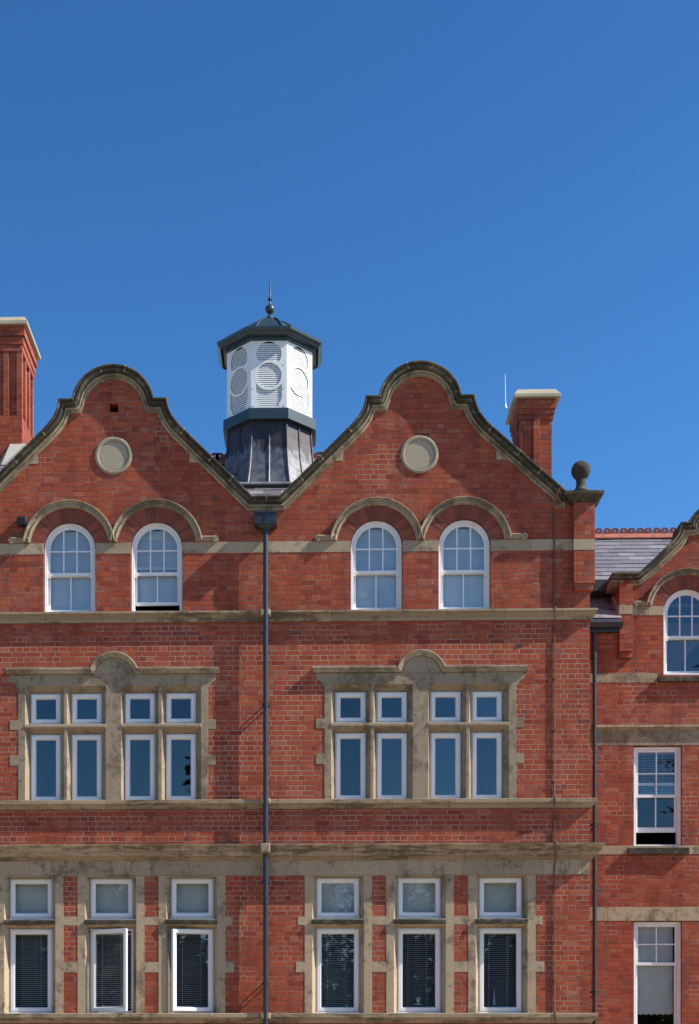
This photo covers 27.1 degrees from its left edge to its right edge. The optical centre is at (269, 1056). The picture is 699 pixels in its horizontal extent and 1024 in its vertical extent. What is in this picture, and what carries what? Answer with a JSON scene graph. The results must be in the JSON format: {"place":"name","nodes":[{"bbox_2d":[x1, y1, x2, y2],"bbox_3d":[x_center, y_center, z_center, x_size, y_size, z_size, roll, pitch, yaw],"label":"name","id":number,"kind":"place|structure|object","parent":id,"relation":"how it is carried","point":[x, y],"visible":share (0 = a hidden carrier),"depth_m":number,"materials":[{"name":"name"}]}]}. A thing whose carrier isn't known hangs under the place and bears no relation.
{"place":"outdoors","nodes":[
{"label":"outdoors","id":0,"kind":"place"},
{"bbox_2d":[0,0,698,533],"label":"sky","id":1,"kind":"structure","parent":0,"point":[491,193],"materials":[{"name":"blue"}]},
{"label":"ground","id":2,"kind":"structure","parent":0,"visible":0},
{"bbox_2d":[0,317,605,1023],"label":"brick building","id":3,"kind":"structure","parent":2,"relation":"on","point":[410,737],"depth_m":24.01,"materials":[{"name":"brick"}]},
{"bbox_2d":[17,516,26,526],"bbox_3d":[-4.119,-8.914,24.046,0.150,0.149,0.105,0,0,1],"label":"wall light","id":4,"kind":"object","parent":3,"relation":"attached to","point":[21,521],"visible":1,"depth_m":24.00,"materials":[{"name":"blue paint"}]},
{"bbox_2d":[9,879,52,918],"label":"window","id":5,"kind":"structure","parent":3,"relation":"in","point":[13,882],"depth_m":24.23,"materials":[{"name":"white plastic"}]},
{"bbox_2d":[9,929,52,1012],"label":"window","id":6,"kind":"structure","parent":3,"relation":"in","point":[13,932],"depth_m":24.23,"materials":[{"name":"white wood"}]},
{"bbox_2d":[16,935,47,1006],"bbox_3d":[-3.994,-1.457,24.397,0.627,1.275,0.040,0,0,1],"label":"venetian blind","id":7,"kind":"object","parent":3,"relation":"attached to","point":[22,969],"visible":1,"depth_m":24.39,"materials":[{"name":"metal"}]},
{"bbox_2d":[16,884,47,912],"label":"roller blind","id":8,"kind":"object","parent":3,"relation":"attached to","point":[31,898],"visible":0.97,"depth_m":24.40,"materials":[{"name":"fabric"}]},
{"bbox_2d":[30,694,61,724],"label":"window","id":9,"kind":"structure","parent":3,"relation":"in","point":[34,697],"depth_m":24.22,"materials":[{"name":"white plastic"}]},
{"bbox_2d":[31,735,61,799],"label":"window","id":10,"kind":"structure","parent":3,"relation":"in","point":[34,738],"depth_m":24.22,"materials":[{"name":"white wood"}]},
{"bbox_2d":[45,524,94,611],"bbox_3d":[-3.335,-8.157,24.209,0.851,1.516,0.195,0,0,1],"label":"window","id":11,"kind":"structure","parent":3,"relation":"in","point":[58,530],"depth_m":24.19,"materials":[{"name":"white paint"}]},
{"bbox_2d":[51,532,90,609],"bbox_3d":[-3.333,-8.133,24.305,0.764,1.391,0.016,0,0,1],"label":"sheer blind","id":12,"kind":"object","parent":3,"relation":"attached to","point":[60,593],"visible":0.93,"depth_m":24.31,"materials":[{"name":"fabric"}]},
{"bbox_2d":[71,694,101,723],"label":"window","id":13,"kind":"structure","parent":3,"relation":"in","point":[74,697],"depth_m":24.20,"materials":[{"name":"white plastic"}]},
{"bbox_2d":[71,734,101,799],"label":"window","id":14,"kind":"structure","parent":3,"relation":"in","point":[81,737],"depth_m":24.20,"materials":[{"name":"white plastic"}]},
{"bbox_2d":[96,884,127,912],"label":"roller blind","id":15,"kind":"object","parent":3,"relation":"attached to","point":[111,898],"visible":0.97,"depth_m":24.37,"materials":[{"name":"fabric"}]},
{"bbox_2d":[90,878,133,918],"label":"window","id":16,"kind":"structure","parent":3,"relation":"in","point":[93,881],"depth_m":24.20,"materials":[{"name":"white plastic"}]},
{"bbox_2d":[90,928,133,1012],"bbox_3d":[-2.647,-1.436,24.103,0.735,1.427,0.366,0,0,1],"label":"window","id":17,"kind":"structure","parent":3,"relation":"in","point":[93,932],"depth_m":24.18,"materials":[{"name":"white plastic"}]},
{"bbox_2d":[96,933,130,1007],"bbox_3d":[-2.641,-1.457,24.366,0.627,1.275,0.040,0,0,1],"label":"venetian blind","id":18,"kind":"object","parent":3,"relation":"attached to","point":[105,954],"visible":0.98,"depth_m":24.36,"materials":[{"name":"metal"}]},
{"bbox_2d":[124,693,155,723],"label":"window","id":19,"kind":"structure","parent":3,"relation":"in","point":[130,696],"depth_m":24.19,"materials":[{"name":"white plastic"}]},
{"bbox_2d":[125,734,155,799],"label":"window","id":20,"kind":"structure","parent":3,"relation":"in","point":[152,737],"depth_m":24.19,"materials":[{"name":"white plastic"}]},
{"bbox_2d":[137,531,176,601],"bbox_3d":[-1.878,-8.218,24.272,0.763,1.221,0.016,0,0,1],"label":"sheer blind","id":21,"kind":"object","parent":3,"relation":"attached to","point":[147,588],"visible":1,"depth_m":24.27,"materials":[{"name":"fabric"}]},
{"bbox_2d":[132,523,181,610],"bbox_3d":[-1.880,-8.157,24.176,0.851,1.516,0.195,0,0,1],"label":"window","id":22,"kind":"structure","parent":3,"relation":"in","point":[153,526],"depth_m":24.15,"materials":[{"name":"white paint"}]},
{"bbox_2d":[165,693,195,723],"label":"window","id":23,"kind":"structure","parent":3,"relation":"in","point":[169,696],"depth_m":24.17,"materials":[{"name":"white wood"}]},
{"bbox_2d":[166,734,195,799],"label":"window","id":24,"kind":"structure","parent":3,"relation":"in","point":[169,737],"depth_m":24.17,"materials":[{"name":"white plastic"}]},
{"bbox_2d":[170,878,213,918],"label":"window","id":25,"kind":"structure","parent":3,"relation":"in","point":[174,881],"depth_m":24.17,"materials":[{"name":"white plastic"}]},
{"bbox_2d":[170,929,213,1012],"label":"window","id":26,"kind":"structure","parent":3,"relation":"in","point":[174,1009],"depth_m":24.14,"materials":[{"name":"white wood"}]},
{"bbox_2d":[177,934,207,1006],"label":"venetian blind","id":27,"kind":"object","parent":3,"relation":"attached to","point":[182,967],"visible":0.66,"depth_m":24.33,"materials":[{"name":"plastic"}]},
{"bbox_2d":[177,884,207,911],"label":"roller blind","id":28,"kind":"object","parent":3,"relation":"attached to","point":[192,897],"visible":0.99,"depth_m":24.34,"materials":[{"name":"fabric"}]},
{"bbox_2d":[254,511,276,1023],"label":"downpipe","id":29,"kind":"object","parent":3,"relation":"attached to","point":[265,522],"visible":1,"depth_m":23.84,"materials":[{"name":"black metal"}]},
{"bbox_2d":[217,283,321,486],"bbox_3d":[0.003,-12.055,26.178,1.886,4.155,2.043,0,0,1],"label":"cupola","id":30,"kind":"object","parent":3,"relation":"on","point":[269,363],"visible":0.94,"depth_m":25.54,"materials":[{"name":"white paint"}]},
{"bbox_2d":[322,934,353,1005],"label":"venetian blind","id":31,"kind":"object","parent":3,"relation":"attached to","point":[347,986],"visible":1,"depth_m":24.28,"materials":[{"name":"plastic"}]},
{"bbox_2d":[322,884,353,911],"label":"roller blind","id":32,"kind":"object","parent":3,"relation":"attached to","point":[337,897],"visible":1,"depth_m":24.28,"materials":[{"name":"fabric"}]},
{"bbox_2d":[316,878,359,918],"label":"window","id":33,"kind":"structure","parent":3,"relation":"in","point":[319,881],"depth_m":24.11,"materials":[{"name":"white plastic"}]},
{"bbox_2d":[316,928,359,1012],"bbox_3d":[1.138,-1.436,24.151,0.735,1.427,0.098,0,0,1],"label":"window","id":34,"kind":"structure","parent":3,"relation":"in","point":[319,931],"depth_m":24.11,"materials":[{"name":"white wood"}]},
{"bbox_2d":[335,692,365,722],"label":"window","id":35,"kind":"structure","parent":3,"relation":"in","point":[338,695],"depth_m":24.10,"materials":[{"name":"white wood"}]},
{"bbox_2d":[335,733,365,798],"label":"window","id":36,"kind":"structure","parent":3,"relation":"in","point":[338,736],"depth_m":24.10,"materials":[{"name":"white plastic"}]},
{"bbox_2d":[356,585,383,607],"bbox_3d":[1.676,-7.663,24.174,0.460,0.450,0.009,0,0,1],"label":"curtain","id":37,"kind":"object","parent":3,"relation":"hanging from","point":[362,594],"visible":0.95,"depth_m":24.17,"materials":[{"name":"fabric"}]},
{"bbox_2d":[356,529,395,607],"bbox_3d":[1.776,-8.133,24.189,0.764,1.391,0.016,0,0,1],"label":"sheer blind","id":38,"kind":"object","parent":3,"relation":"attached to","point":[367,584],"visible":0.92,"depth_m":24.19,"materials":[{"name":"fabric"}]},
{"bbox_2d":[350,521,401,609],"bbox_3d":[1.774,-8.157,24.093,0.851,1.516,0.195,0,0,1],"label":"window","id":39,"kind":"structure","parent":3,"relation":"in","point":[373,524],"depth_m":24.06,"materials":[{"name":"white paint"}]},
{"bbox_2d":[376,733,406,798],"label":"window","id":40,"kind":"structure","parent":3,"relation":"in","point":[379,736],"depth_m":24.09,"materials":[{"name":"white plastic"}]},
{"bbox_2d":[376,692,407,722],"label":"window","id":41,"kind":"structure","parent":3,"relation":"in","point":[379,695],"depth_m":24.09,"materials":[{"name":"white wood"}]},
{"bbox_2d":[414,997,421,1004],"bbox_3d":[2.486,-0.939,24.208,0.144,0.140,0.142,0,0,1],"label":"ornament","id":42,"kind":"object","parent":3,"relation":"on","point":[417,1000],"visible":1,"depth_m":24.18,"materials":[{"name":"white paint"}]},
{"bbox_2d":[403,934,434,1006],"bbox_3d":[2.494,-1.457,24.250,0.627,1.275,0.040,0,0,1],"label":"venetian blind","id":43,"kind":"object","parent":3,"relation":"attached to","point":[421,993],"visible":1,"depth_m":24.25,"materials":[{"name":"plastic"}]},
{"bbox_2d":[403,883,434,911],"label":"roller blind","id":44,"kind":"object","parent":3,"relation":"attached to","point":[418,897],"visible":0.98,"depth_m":24.25,"materials":[{"name":"fabric"}]},
{"bbox_2d":[397,877,440,918],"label":"window","id":45,"kind":"structure","parent":3,"relation":"in","point":[437,880],"depth_m":24.09,"materials":[{"name":"white plastic"}]},
{"bbox_2d":[397,928,440,1012],"bbox_3d":[2.491,-1.436,24.121,0.735,1.427,0.098,0,0,1],"label":"window","id":46,"kind":"structure","parent":3,"relation":"in","point":[400,931],"depth_m":24.09,"materials":[{"name":"white wood"}]},
{"bbox_2d":[429,692,460,721],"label":"window","id":47,"kind":"structure","parent":3,"relation":"in","point":[432,695],"depth_m":24.07,"materials":[{"name":"white plastic"}]},
{"bbox_2d":[429,733,460,798],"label":"window","id":48,"kind":"structure","parent":3,"relation":"in","point":[432,736],"depth_m":24.07,"materials":[{"name":"white plastic"}]},
{"bbox_2d":[443,529,483,606],"bbox_3d":[3.231,-8.133,24.156,0.764,1.391,0.016,0,0,1],"label":"sheer blind","id":49,"kind":"object","parent":3,"relation":"attached to","point":[453,590],"visible":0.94,"depth_m":24.16,"materials":[{"name":"fabric"}]},
{"bbox_2d":[438,520,489,608],"bbox_3d":[3.229,-8.157,24.060,0.851,1.516,0.195,0,0,1],"label":"window","id":50,"kind":"structure","parent":3,"relation":"in","point":[462,523],"depth_m":24.03,"materials":[{"name":"white paint"}]},
{"bbox_2d":[471,732,501,797],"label":"window","id":51,"kind":"structure","parent":3,"relation":"in","point":[475,735],"depth_m":24.05,"materials":[{"name":"white plastic"}]},
{"bbox_2d":[471,691,502,721],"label":"window","id":52,"kind":"structure","parent":3,"relation":"in","point":[480,694],"depth_m":24.05,"materials":[{"name":"white wood"}]},
{"bbox_2d":[492,991,495,1004],"bbox_3d":[3.754,-1.004,24.179,0.072,0.270,0.070,0,0,1],"label":"ornament","id":53,"kind":"object","parent":3,"relation":"on","point":[494,1001],"visible":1,"depth_m":24.16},
{"bbox_2d":[484,934,515,1005],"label":"venetian blind","id":54,"kind":"object","parent":3,"relation":"attached to","point":[506,998],"visible":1,"depth_m":24.22,"materials":[{"name":"metal"}]},
{"bbox_2d":[484,883,515,911],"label":"roller blind","id":55,"kind":"object","parent":3,"relation":"attached to","point":[499,897],"visible":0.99,"depth_m":24.22,"materials":[{"name":"fabric"}]},
{"bbox_2d":[478,877,521,917],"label":"window","id":56,"kind":"structure","parent":3,"relation":"in","point":[481,880],"depth_m":24.06,"materials":[{"name":"white wood"}]},
{"bbox_2d":[478,928,521,1012],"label":"window","id":57,"kind":"structure","parent":3,"relation":"in","point":[481,931],"depth_m":24.06,"materials":[{"name":"white wood"}]},
{"bbox_2d":[505,381,508,409],"bbox_3d":[4.183,-11.657,25.362,0.112,0.647,0.060,0,0,1],"label":"lightning rod","id":58,"kind":"object","parent":3,"relation":"attached to","point":[505,396],"visible":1,"depth_m":25.36,"materials":[{"name":"white metal"}]},
{"bbox_2d":[553,482,563,1023],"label":"lightning conductor","id":59,"kind":"object","parent":3,"relation":"attached to","point":[554,729],"visible":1,"depth_m":23.87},
{"bbox_2d":[590,509,698,1023],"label":"side wing","id":60,"kind":"structure","parent":2,"relation":"on","point":[644,600],"depth_m":26.16,"materials":[{"name":"red brick"}]},
{"bbox_2d":[590,632,597,1023],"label":"downpipe","id":61,"kind":"object","parent":60,"relation":"attached to","point":[594,824],"visible":1,"depth_m":26.06,"materials":[{"name":"black metal"}]},
{"bbox_2d":[637,927,672,1014],"bbox_3d":[7.030,-1.570,26.407,0.663,1.607,0.040,0,0,1],"label":"roman blind","id":62,"kind":"object","parent":60,"relation":"attached to","point":[654,989],"visible":1,"depth_m":26.40,"materials":[{"name":"fabric"}]},
{"bbox_2d":[638,753,672,794],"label":"venetian blind","id":63,"kind":"object","parent":60,"relation":"attached to","point":[662,770],"visible":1,"depth_m":26.42,"materials":[{"name":"plastic"}]},
{"bbox_2d":[634,747,680,845],"bbox_3d":[7.028,-4.712,26.295,0.863,1.818,0.174,0,0,1],"label":"window","id":64,"kind":"structure","parent":60,"relation":"in","point":[676,829],"depth_m":26.25,"materials":[{"name":"white paint"}]},
{"bbox_2d":[634,922,680,1023],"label":"window","id":65,"kind":"structure","parent":60,"relation":"in","point":[677,925],"depth_m":26.25,"materials":[{"name":"white paint"}]},
{"bbox_2d":[664,590,698,674],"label":"window","id":66,"kind":"structure","parent":60,"relation":"in","point":[693,594],"depth_m":26.24,"materials":[{"name":"white paint"}]}
]}

